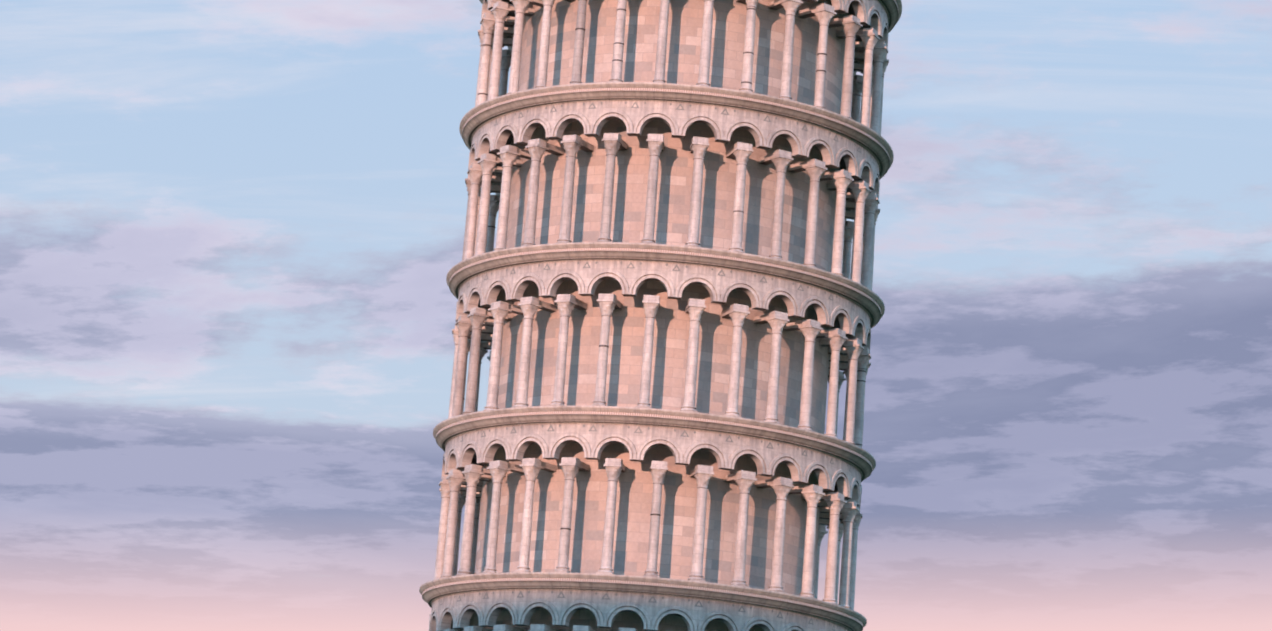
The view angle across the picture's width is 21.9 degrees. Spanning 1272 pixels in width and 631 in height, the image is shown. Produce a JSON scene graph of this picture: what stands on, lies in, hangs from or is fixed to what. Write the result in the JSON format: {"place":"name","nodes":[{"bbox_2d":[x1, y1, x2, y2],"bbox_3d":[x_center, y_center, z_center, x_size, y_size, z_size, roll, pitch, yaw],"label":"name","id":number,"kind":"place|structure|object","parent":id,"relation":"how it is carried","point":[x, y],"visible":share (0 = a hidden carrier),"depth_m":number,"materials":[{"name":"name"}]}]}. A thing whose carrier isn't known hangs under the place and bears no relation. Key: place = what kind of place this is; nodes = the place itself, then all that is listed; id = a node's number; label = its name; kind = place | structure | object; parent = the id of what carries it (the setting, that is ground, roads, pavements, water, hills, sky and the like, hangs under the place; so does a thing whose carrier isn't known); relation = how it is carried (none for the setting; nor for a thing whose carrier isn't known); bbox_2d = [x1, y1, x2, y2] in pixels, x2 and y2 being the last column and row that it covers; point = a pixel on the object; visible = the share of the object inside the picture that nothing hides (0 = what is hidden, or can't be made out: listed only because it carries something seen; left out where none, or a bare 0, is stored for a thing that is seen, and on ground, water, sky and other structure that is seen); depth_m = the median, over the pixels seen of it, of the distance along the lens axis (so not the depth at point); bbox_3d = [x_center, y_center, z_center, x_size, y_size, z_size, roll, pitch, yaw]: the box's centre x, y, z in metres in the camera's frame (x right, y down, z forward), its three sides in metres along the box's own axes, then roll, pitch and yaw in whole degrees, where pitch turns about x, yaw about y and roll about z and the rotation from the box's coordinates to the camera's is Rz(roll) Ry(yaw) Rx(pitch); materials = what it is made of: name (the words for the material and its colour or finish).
{"place":"outdoors","nodes":[
{"label":"outdoors","id":0,"kind":"place"},
{"bbox_2d":[0,0,1271,630],"label":"sky","id":1,"kind":"structure","parent":0,"point":[232,232],"materials":[{"name":"blue"}]},
{"bbox_2d":[470,0,848,630],"bbox_3d":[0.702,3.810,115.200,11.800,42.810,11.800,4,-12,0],"label":"tower wall","id":2,"kind":"structure","parent":0,"point":[667,388],"depth_m":111.07,"materials":[{"name":"beige stone"}]},
{"bbox_2d":[419,0,901,630],"bbox_3d":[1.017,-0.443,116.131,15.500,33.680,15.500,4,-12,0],"label":"cornices","id":3,"kind":"object","parent":2,"relation":"attached to","point":[867,300],"visible":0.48,"depth_m":109.85,"materials":[{"name":"beige stone"}]},
{"bbox_2d":[429,590,848,630],"bbox_3d":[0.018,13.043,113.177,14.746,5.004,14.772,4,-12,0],"label":"arcade","id":4,"kind":"object","parent":3,"relation":"on","point":[454,612],"visible":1,"depth_m":107.27,"materials":[{"name":"white stone"}]},
{"bbox_2d":[434,423,861,609],"bbox_3d":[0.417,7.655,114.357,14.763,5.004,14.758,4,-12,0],"label":"colonnade","id":5,"kind":"object","parent":3,"relation":"on","point":[463,478],"visible":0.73,"depth_m":109.02,"materials":[{"name":"white stone"}]},
{"bbox_2d":[448,260,870,447],"bbox_3d":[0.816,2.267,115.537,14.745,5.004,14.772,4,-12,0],"label":"colonnade","id":6,"kind":"object","parent":3,"relation":"on","point":[477,332],"visible":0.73,"depth_m":110.14,"materials":[{"name":"white stone"}]},
{"bbox_2d":[462,100,879,289],"bbox_3d":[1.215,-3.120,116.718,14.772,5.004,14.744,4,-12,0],"label":"colonnade","id":7,"kind":"object","parent":3,"relation":"on","point":[858,202],"visible":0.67,"depth_m":111.36,"materials":[{"name":"white stone"}]},
{"bbox_2d":[475,0,888,134],"bbox_3d":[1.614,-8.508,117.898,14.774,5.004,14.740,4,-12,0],"label":"colonnade","id":8,"kind":"object","parent":3,"relation":"on","point":[866,57],"visible":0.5,"depth_m":113.56,"materials":[{"name":"white stone"}]}
]}

